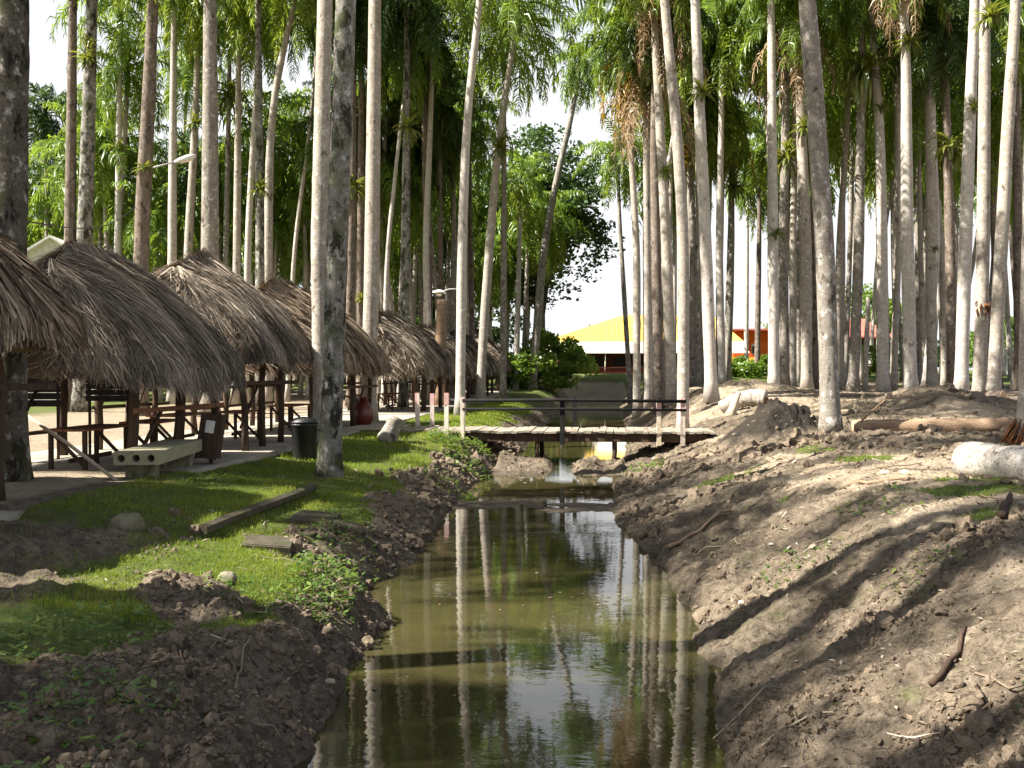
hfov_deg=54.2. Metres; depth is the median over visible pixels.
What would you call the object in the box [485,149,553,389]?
palm tree
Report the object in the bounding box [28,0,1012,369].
sky
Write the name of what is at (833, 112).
palm tree
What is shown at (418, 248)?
palm tree
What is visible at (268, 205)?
palm tree
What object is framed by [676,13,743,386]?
palm tree
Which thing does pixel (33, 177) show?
palm tree
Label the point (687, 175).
palm tree
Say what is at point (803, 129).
strap plant
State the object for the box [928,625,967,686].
stick
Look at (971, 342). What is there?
broadleaf tree
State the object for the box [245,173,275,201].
strap plant
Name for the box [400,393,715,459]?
footbridge
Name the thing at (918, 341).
palm tree
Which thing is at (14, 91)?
palm tree
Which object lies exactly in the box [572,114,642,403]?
palm tree
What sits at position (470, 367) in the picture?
thatched hut
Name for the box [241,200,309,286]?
palm tree
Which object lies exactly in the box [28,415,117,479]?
pole
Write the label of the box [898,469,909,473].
stone
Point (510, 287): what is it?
palm tree
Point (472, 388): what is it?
palm tree
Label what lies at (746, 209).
palm tree
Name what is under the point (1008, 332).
palm tree
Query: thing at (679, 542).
stick
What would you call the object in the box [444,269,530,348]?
broadleaf tree
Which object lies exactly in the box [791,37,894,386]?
palm tree
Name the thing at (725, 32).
palm tree
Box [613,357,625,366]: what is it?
window
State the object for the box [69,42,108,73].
strap plant
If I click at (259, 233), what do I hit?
palm tree
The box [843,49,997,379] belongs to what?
palm tree
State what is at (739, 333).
orange building
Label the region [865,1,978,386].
palm tree
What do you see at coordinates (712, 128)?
palm tree
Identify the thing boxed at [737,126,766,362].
palm tree
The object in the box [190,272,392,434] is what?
thatched hut
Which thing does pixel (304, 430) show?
litter bin
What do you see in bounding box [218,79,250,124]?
strap plant
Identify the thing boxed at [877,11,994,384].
palm tree
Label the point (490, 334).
palm tree
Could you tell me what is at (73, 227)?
power cable
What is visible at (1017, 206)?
palm tree
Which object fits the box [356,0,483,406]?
palm tree
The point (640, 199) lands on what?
palm tree
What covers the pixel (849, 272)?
palm tree
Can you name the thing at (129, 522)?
stone
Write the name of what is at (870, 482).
stick
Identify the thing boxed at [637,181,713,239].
palm tree
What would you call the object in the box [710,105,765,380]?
palm tree
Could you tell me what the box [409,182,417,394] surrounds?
palm tree
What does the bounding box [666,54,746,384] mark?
palm tree
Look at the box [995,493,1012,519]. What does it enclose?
stick
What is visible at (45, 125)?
palm tree
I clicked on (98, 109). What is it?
palm tree
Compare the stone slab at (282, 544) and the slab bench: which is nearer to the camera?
the stone slab at (282, 544)
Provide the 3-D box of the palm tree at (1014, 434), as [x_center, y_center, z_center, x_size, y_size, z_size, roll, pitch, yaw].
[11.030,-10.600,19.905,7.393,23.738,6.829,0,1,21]
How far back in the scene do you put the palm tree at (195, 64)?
57.82 m
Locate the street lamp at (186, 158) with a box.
[153,154,195,167]
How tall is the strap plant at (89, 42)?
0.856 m
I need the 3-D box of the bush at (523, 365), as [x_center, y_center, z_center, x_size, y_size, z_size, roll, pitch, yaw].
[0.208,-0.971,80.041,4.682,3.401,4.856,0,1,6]
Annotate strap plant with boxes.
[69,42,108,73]
[77,32,102,50]
[106,137,128,157]
[132,160,157,176]
[182,111,201,132]
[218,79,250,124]
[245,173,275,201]
[350,174,365,209]
[355,292,363,303]
[389,110,426,145]
[417,32,456,84]
[436,101,459,140]
[480,128,517,164]
[651,161,673,182]
[687,75,723,105]
[723,175,754,209]
[760,224,789,244]
[762,137,808,184]
[788,113,807,136]
[826,48,900,113]
[872,100,893,114]
[890,25,926,56]
[927,131,962,174]
[927,245,940,252]
[960,97,977,113]
[966,0,1008,37]
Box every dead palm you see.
[434,299,446,405]
[862,297,869,390]
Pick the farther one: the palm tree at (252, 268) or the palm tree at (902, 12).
the palm tree at (252, 268)
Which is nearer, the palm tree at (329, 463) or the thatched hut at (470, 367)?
the palm tree at (329, 463)
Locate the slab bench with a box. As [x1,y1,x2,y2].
[113,439,201,476]
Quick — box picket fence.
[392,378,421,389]
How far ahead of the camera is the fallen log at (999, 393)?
34.59 m
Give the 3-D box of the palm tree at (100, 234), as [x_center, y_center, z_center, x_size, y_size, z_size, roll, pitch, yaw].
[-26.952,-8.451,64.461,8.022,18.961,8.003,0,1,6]
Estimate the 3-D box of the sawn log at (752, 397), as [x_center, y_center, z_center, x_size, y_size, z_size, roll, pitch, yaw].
[8.380,0.630,36.114,1.867,0.957,0.673,0,1,24]
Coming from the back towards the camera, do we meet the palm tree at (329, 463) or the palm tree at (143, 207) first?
the palm tree at (143, 207)
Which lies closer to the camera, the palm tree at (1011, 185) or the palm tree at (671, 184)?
the palm tree at (671, 184)
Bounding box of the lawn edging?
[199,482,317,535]
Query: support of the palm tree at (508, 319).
on the ground at (800, 610)
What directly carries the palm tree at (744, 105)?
on the ground at (800, 610)
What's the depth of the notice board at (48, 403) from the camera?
20.59 m
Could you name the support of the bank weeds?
on the ground at (800, 610)
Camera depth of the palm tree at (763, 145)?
82.34 m
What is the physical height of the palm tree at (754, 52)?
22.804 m
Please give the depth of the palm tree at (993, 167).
61.67 m
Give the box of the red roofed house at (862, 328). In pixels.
[848,319,890,372]
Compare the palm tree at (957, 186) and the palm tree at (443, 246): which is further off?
the palm tree at (443, 246)
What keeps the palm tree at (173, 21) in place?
on the ground at (800, 610)
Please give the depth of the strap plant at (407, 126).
49.64 m
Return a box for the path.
[0,387,513,520]
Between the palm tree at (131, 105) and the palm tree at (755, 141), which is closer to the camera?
the palm tree at (131, 105)
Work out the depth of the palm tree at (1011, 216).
83.67 m
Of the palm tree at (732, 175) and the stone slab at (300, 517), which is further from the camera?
the palm tree at (732, 175)
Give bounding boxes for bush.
[488,352,542,389]
[513,328,598,392]
[732,355,748,376]
[735,359,767,378]
[753,354,767,375]
[862,344,898,375]
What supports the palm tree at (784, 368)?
on the ground at (800, 610)
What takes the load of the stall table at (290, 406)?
on the path
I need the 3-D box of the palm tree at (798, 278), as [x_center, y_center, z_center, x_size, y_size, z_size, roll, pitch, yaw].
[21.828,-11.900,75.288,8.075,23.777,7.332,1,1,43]
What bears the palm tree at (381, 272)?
on the ground at (800, 610)
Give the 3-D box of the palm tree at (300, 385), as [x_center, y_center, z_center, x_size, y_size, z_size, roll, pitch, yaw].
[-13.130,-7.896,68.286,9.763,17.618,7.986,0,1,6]
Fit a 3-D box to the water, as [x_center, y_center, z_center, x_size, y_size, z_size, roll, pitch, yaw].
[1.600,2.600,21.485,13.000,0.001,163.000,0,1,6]
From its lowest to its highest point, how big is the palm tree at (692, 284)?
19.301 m
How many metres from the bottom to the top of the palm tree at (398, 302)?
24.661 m
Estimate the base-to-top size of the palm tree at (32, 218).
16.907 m
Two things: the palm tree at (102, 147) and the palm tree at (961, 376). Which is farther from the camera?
the palm tree at (102, 147)
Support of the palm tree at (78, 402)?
on the ground at (800, 610)
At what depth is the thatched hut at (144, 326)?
18.13 m
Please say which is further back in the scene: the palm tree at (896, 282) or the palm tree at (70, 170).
the palm tree at (896, 282)
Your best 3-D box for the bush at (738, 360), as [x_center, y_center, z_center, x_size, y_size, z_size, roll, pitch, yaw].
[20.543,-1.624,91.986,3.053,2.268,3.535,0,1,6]
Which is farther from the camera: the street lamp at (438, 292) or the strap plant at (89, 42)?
the strap plant at (89, 42)
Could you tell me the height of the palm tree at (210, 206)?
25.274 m
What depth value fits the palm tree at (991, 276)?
61.98 m
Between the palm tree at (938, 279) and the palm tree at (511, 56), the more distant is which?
the palm tree at (938, 279)
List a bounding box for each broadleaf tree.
[392,289,444,325]
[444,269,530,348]
[472,122,625,331]
[845,283,902,343]
[969,316,1013,363]
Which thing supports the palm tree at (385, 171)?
on the ground at (800, 610)
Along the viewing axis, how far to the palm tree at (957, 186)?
63.98 m
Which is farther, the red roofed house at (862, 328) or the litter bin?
the red roofed house at (862, 328)
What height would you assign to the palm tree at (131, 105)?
22.928 m
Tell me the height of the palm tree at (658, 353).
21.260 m
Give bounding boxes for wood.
[898,339,972,371]
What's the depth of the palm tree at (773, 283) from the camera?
49.82 m
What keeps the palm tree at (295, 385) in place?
on the ground at (800, 610)
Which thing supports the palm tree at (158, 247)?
on the ground at (800, 610)
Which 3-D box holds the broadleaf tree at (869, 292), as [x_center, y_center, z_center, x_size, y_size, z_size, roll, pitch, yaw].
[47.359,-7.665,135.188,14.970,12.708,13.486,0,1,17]
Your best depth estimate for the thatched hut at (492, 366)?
65.87 m
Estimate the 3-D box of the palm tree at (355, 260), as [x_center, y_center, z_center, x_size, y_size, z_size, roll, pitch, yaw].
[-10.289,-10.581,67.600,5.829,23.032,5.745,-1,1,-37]
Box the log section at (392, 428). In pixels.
[377,414,405,441]
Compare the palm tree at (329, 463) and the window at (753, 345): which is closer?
the palm tree at (329, 463)
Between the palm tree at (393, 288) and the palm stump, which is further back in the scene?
the palm tree at (393, 288)
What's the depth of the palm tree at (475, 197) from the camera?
78.36 m
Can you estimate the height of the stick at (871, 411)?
0.780 m
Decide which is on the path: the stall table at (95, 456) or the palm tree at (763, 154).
the stall table at (95, 456)
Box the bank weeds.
[0,426,1023,767]
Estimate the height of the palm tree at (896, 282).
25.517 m
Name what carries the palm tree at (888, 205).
on the ground at (800, 610)
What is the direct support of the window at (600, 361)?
in the yellow building at (603, 343)
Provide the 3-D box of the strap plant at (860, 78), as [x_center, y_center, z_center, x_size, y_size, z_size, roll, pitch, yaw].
[18.210,-15.720,51.653,4.045,3.595,4.155,0,1,20]
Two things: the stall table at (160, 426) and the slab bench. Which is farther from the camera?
the stall table at (160, 426)
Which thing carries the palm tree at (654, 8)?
on the ground at (800, 610)
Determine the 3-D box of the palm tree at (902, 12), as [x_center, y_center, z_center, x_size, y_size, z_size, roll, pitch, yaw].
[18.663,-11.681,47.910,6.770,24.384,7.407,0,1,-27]
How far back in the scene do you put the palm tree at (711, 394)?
39.82 m
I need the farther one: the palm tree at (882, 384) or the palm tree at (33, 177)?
the palm tree at (33, 177)
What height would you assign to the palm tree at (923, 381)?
22.788 m
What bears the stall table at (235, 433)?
on the path
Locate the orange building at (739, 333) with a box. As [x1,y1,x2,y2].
[732,329,767,360]
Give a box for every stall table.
[42,424,128,469]
[119,418,186,448]
[146,412,210,438]
[219,410,258,438]
[267,403,309,430]
[377,393,403,410]
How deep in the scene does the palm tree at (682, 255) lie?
31.86 m
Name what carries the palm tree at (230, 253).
on the ground at (800, 610)
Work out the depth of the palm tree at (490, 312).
97.41 m
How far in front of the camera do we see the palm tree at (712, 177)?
79.62 m
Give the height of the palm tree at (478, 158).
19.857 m
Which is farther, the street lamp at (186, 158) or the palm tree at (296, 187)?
the palm tree at (296, 187)
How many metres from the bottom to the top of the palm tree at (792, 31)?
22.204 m
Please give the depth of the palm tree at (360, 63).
51.80 m
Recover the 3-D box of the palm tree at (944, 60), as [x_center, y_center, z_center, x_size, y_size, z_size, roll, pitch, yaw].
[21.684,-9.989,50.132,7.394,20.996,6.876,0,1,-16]
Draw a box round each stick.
[668,510,730,547]
[847,477,914,486]
[860,400,884,421]
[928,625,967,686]
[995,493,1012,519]
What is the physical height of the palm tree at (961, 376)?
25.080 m
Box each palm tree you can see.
[0,0,33,481]
[27,147,132,244]
[27,174,127,250]
[27,192,63,247]
[28,82,81,237]
[28,117,186,258]
[28,157,60,204]
[29,100,160,248]
[29,101,178,251]
[43,0,185,401]
[53,0,76,411]
[57,72,138,136]
[65,19,183,395]
[69,0,138,411]
[102,179,221,400]
[106,0,232,403]
[109,216,166,390]
[126,124,248,253]
[128,134,222,393]
[133,0,157,415]
[146,0,244,402]
[153,159,254,267]
[156,31,232,258]
[163,136,253,397]
[176,0,293,404]
[182,1,274,400]
[183,79,310,398]
[197,0,221,416]
[198,0,315,403]
[221,247,244,278]
[223,78,314,389]
[227,0,265,409]
[229,169,311,287]
[229,194,254,380]
[241,108,312,398]
[241,135,310,396]
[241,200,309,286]
[241,238,309,387]
[243,239,310,386]
[245,0,335,408]
[263,3,333,401]
[263,81,393,213]
[273,158,308,391]
[290,79,416,400]
[291,0,420,405]
[306,70,414,392]
[311,0,332,442]
[312,0,394,396]
[314,0,355,478]
[331,61,416,400]
[331,75,365,322]
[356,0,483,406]
[356,132,456,399]
[357,0,480,403]
[361,0,380,421]
[366,80,462,392]
[381,0,488,400]
[385,219,400,287]
[387,89,488,397]
[389,59,498,298]
[389,209,437,386]
[390,0,497,402]
[390,185,474,322]
[393,261,400,387]
[398,259,444,377]
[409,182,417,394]
[413,95,509,392]
[421,180,478,310]
[421,200,486,332]
[436,232,521,325]
[437,201,525,384]
[444,0,578,398]
[444,41,501,302]
[445,146,507,388]
[446,86,521,393]
[447,0,528,415]
[447,0,603,403]
[475,191,509,246]
[479,194,510,327]
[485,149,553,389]
[488,174,570,385]
[496,183,590,384]
[496,222,523,351]
[498,242,549,351]
[507,148,558,345]
[526,36,605,389]
[563,0,680,419]
[568,13,717,408]
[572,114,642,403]
[576,0,716,411]
[585,0,724,405]
[599,74,743,389]
[601,85,686,326]
[614,142,710,238]
[622,119,694,380]
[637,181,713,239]
[649,123,735,279]
[650,90,738,386]
[651,0,734,397]
[660,0,689,428]
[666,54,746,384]
[676,0,778,383]
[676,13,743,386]
[676,123,738,374]
[682,58,763,380]
[691,0,719,402]
[706,0,841,147]
[709,99,747,216]
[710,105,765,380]
[712,102,763,242]
[713,155,766,358]
[725,0,879,388]
[726,0,865,386]
[730,0,798,384]
[735,0,846,385]
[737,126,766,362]
[737,179,778,241]
[741,118,790,221]
[746,82,834,382]
[748,115,789,232]
[752,114,839,216]
[755,111,789,275]
[760,47,856,388]
[780,122,839,181]
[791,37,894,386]
[798,0,843,432]
[818,0,932,391]
[820,31,888,384]
[822,3,890,388]
[824,0,920,392]
[825,57,894,383]
[826,0,900,390]
[829,162,848,201]
[830,163,846,215]
[838,169,889,374]
[839,0,952,387]
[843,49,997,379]
[848,155,889,372]
[854,99,923,382]
[854,145,902,380]
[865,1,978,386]
[865,189,889,328]
[871,22,999,385]
[873,106,993,206]
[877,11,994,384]
[878,0,1023,383]
[880,67,964,384]
[882,86,893,375]
[887,190,958,312]
[893,95,1000,243]
[913,174,957,228]
[913,174,959,304]
[914,193,976,331]
[936,60,1023,387]
[938,77,962,384]
[938,88,977,381]
[953,0,979,390]
[954,190,957,291]
[957,24,1022,371]
[960,131,1012,211]
[964,0,1023,389]
[971,0,990,390]
[971,177,975,282]
[973,186,1012,375]
[976,57,1023,164]
[985,0,1020,389]
[991,0,1023,389]
[1000,160,1023,444]
[1005,270,1012,378]
[1009,221,1012,289]
[1010,195,1012,232]
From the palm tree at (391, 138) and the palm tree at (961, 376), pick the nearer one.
the palm tree at (961, 376)
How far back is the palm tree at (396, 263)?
77.71 m
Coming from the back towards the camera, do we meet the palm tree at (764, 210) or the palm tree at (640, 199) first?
the palm tree at (764, 210)
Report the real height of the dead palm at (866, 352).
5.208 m
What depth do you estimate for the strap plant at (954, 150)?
49.74 m
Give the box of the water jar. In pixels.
[356,397,373,424]
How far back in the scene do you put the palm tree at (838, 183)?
93.94 m
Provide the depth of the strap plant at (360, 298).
55.67 m
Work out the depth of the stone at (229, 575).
10.45 m
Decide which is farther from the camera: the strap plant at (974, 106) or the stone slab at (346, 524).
the strap plant at (974, 106)
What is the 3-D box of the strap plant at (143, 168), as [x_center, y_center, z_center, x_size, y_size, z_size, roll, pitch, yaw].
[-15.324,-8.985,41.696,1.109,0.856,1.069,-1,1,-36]
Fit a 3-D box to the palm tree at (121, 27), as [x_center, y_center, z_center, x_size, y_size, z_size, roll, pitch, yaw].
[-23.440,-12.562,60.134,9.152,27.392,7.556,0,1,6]
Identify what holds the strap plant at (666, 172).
attached to the palm tree at (654, 8)
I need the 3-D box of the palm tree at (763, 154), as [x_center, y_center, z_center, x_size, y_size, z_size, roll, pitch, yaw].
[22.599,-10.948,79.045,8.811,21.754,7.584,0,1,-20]
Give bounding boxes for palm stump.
[723,391,740,416]
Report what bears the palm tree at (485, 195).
on the ground at (800, 610)
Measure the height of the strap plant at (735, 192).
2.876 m
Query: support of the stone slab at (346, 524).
on the ground at (800, 610)
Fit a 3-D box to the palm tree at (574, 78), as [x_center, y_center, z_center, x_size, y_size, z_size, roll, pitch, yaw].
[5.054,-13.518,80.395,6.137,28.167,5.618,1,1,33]
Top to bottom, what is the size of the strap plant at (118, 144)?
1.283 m
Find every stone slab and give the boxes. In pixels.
[241,534,291,554]
[288,510,339,524]
[332,518,358,536]
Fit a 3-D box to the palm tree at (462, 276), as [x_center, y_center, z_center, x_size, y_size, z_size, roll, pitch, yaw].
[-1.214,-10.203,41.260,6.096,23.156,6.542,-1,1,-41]
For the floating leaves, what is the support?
on the water
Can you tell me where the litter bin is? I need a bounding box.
[288,417,318,459]
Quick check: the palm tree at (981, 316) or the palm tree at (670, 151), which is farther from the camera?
the palm tree at (670, 151)
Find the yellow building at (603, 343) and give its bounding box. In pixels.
[549,315,743,373]
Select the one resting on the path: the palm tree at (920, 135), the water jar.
the water jar
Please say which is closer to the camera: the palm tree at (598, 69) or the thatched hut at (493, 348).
the palm tree at (598, 69)
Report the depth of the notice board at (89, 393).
20.79 m
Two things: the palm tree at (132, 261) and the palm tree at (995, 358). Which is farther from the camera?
the palm tree at (132, 261)
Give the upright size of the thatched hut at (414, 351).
4.780 m
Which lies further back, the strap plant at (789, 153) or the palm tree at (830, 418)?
the strap plant at (789, 153)
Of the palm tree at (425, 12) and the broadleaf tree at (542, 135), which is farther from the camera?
the broadleaf tree at (542, 135)
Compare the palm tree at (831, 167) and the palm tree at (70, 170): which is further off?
the palm tree at (831, 167)
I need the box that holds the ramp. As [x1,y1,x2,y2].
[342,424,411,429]
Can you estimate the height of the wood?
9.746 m
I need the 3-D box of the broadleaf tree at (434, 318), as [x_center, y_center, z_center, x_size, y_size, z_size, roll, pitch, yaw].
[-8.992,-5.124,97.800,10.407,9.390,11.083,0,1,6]
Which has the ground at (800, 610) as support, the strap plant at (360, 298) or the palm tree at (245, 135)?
the palm tree at (245, 135)
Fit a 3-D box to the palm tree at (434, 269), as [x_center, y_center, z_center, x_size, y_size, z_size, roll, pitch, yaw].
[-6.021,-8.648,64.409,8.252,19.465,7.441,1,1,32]
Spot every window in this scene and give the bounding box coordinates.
[591,357,604,366]
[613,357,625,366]
[751,344,754,353]
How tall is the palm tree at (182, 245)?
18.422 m
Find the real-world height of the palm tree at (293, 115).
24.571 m
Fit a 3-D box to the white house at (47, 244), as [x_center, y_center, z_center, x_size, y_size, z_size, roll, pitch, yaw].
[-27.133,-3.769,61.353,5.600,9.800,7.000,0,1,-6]
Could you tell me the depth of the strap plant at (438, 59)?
57.28 m
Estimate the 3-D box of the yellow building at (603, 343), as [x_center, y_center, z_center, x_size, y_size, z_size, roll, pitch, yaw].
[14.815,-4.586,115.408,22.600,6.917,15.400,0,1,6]
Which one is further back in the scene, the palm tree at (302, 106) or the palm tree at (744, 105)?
the palm tree at (744, 105)
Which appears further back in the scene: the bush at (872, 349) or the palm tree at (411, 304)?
the bush at (872, 349)
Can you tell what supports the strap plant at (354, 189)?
attached to the palm tree at (360, 63)
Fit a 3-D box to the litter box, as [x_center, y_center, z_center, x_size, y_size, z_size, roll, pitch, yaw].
[-5.899,1.161,19.589,0.543,1.175,0.422,0,1,-4]
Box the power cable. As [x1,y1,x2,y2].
[27,207,134,228]
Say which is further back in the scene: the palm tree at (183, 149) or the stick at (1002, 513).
the palm tree at (183, 149)
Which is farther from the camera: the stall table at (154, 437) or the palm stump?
the palm stump
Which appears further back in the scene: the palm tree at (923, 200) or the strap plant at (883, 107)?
the palm tree at (923, 200)
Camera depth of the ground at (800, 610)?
10.40 m
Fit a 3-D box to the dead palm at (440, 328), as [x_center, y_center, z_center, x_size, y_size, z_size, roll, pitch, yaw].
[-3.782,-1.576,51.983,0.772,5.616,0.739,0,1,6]
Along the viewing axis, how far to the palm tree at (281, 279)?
74.86 m
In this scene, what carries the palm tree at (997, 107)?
on the ground at (800, 610)
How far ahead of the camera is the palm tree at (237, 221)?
54.83 m
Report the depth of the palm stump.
34.63 m
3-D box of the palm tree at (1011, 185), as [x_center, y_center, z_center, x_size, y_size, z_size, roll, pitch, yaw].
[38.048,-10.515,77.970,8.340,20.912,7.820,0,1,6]
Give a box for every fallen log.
[851,417,1010,431]
[951,441,1023,479]
[969,390,1006,397]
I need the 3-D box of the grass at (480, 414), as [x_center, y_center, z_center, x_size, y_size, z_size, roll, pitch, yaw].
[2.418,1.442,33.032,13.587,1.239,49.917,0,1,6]
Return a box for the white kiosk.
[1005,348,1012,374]
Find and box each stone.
[109,513,145,531]
[217,571,236,583]
[325,678,335,684]
[878,470,890,474]
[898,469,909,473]
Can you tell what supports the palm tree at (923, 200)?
on the ground at (800, 610)
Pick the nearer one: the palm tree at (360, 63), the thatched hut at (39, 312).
the thatched hut at (39, 312)
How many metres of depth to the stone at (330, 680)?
8.88 m
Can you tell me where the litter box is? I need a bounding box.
[195,413,226,463]
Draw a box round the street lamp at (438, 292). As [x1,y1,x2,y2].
[432,288,456,295]
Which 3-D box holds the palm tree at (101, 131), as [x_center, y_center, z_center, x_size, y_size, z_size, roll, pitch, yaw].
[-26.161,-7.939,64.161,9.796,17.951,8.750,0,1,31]
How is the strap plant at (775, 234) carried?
attached to the palm tree at (773, 283)
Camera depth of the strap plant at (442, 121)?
61.23 m
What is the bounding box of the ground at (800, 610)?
[0,370,1023,767]
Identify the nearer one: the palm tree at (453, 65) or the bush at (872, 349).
the palm tree at (453, 65)
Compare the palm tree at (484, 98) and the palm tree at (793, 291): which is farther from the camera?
the palm tree at (484, 98)
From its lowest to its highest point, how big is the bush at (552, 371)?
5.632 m
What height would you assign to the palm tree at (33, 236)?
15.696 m
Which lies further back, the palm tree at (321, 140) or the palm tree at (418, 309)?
the palm tree at (418, 309)
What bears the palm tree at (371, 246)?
on the ground at (800, 610)
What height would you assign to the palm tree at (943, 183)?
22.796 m
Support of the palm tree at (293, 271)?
on the ground at (800, 610)
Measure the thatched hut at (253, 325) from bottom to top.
4.939 m
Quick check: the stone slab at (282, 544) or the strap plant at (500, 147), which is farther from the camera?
the strap plant at (500, 147)
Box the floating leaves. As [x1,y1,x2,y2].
[372,482,689,713]
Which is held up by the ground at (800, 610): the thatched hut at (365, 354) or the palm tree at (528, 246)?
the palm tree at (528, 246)
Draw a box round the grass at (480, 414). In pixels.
[2,402,1023,633]
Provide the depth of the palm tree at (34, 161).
66.84 m
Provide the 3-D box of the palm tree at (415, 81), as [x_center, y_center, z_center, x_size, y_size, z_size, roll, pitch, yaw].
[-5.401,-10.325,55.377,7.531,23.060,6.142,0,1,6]
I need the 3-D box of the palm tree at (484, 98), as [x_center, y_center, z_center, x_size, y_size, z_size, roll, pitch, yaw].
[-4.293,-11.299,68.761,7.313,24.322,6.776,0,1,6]
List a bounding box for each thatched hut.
[0,232,90,500]
[27,238,247,454]
[91,248,312,450]
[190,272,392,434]
[343,306,454,412]
[377,320,476,404]
[418,329,499,394]
[475,334,513,390]
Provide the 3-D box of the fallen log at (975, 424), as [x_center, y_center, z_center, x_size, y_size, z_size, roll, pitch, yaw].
[10.144,1.016,24.285,3.604,0.443,0.429,0,1,9]
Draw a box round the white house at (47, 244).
[27,235,120,401]
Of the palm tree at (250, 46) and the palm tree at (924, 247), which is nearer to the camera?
the palm tree at (250, 46)
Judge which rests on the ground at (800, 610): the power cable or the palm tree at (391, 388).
the palm tree at (391, 388)
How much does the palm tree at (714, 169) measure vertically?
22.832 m
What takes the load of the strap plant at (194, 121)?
attached to the palm tree at (195, 64)
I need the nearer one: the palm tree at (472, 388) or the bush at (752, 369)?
the palm tree at (472, 388)
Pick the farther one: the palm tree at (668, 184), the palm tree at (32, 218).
the palm tree at (32, 218)
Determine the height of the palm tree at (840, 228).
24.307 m
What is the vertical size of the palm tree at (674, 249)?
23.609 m
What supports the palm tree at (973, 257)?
on the ground at (800, 610)
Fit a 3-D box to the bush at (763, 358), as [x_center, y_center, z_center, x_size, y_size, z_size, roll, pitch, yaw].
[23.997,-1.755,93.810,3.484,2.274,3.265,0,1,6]
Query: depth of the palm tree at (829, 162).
75.34 m
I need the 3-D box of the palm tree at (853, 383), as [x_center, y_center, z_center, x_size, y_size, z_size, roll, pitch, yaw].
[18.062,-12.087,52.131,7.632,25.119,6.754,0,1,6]
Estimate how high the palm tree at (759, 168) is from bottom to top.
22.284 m
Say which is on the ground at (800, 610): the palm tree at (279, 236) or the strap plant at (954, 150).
the palm tree at (279, 236)
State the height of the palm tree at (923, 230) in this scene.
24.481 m
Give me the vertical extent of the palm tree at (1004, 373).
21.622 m
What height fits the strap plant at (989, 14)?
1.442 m
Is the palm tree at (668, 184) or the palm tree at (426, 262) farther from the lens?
the palm tree at (668, 184)
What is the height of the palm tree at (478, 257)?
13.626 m
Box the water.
[293,402,726,767]
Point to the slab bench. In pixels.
(145, 460)
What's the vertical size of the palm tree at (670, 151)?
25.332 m
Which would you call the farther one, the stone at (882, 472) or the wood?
the wood
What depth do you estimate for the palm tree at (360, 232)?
55.81 m
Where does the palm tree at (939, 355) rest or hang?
on the ground at (800, 610)
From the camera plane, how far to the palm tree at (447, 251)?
79.94 m
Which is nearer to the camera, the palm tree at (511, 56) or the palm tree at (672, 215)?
the palm tree at (511, 56)
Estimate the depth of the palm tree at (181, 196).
65.67 m
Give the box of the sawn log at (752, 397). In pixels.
[718,388,768,412]
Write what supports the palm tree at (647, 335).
on the ground at (800, 610)
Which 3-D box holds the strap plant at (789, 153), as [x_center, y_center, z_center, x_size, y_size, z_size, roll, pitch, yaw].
[14.746,-11.870,53.803,2.701,2.337,2.630,1,1,38]
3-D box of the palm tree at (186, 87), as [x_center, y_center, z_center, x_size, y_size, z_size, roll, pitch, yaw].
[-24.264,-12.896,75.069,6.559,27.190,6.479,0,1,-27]
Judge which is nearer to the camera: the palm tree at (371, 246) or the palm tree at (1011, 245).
the palm tree at (371, 246)
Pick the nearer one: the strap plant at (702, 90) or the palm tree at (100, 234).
the strap plant at (702, 90)
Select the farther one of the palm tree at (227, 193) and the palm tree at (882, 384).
the palm tree at (227, 193)
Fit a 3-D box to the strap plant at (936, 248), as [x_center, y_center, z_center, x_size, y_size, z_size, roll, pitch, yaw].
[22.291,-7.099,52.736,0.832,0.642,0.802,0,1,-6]
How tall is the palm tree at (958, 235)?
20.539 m
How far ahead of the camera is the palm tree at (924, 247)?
95.06 m
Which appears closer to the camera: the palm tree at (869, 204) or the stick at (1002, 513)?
the stick at (1002, 513)
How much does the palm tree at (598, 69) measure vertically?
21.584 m
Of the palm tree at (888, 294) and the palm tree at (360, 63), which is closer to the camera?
the palm tree at (360, 63)
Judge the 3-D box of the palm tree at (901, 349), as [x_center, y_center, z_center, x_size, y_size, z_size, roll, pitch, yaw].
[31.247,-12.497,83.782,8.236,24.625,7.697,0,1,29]
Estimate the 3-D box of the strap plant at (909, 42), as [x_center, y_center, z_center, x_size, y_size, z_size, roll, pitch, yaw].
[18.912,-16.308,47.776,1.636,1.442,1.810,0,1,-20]
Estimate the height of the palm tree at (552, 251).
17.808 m
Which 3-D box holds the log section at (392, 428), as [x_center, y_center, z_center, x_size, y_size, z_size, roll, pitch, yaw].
[-3.331,1.279,27.665,0.830,0.914,0.556,0,1,-14]
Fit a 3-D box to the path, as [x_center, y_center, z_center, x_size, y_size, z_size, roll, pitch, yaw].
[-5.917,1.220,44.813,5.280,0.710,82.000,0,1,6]
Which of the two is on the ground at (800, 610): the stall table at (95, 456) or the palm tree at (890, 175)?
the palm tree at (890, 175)
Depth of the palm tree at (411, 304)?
63.57 m

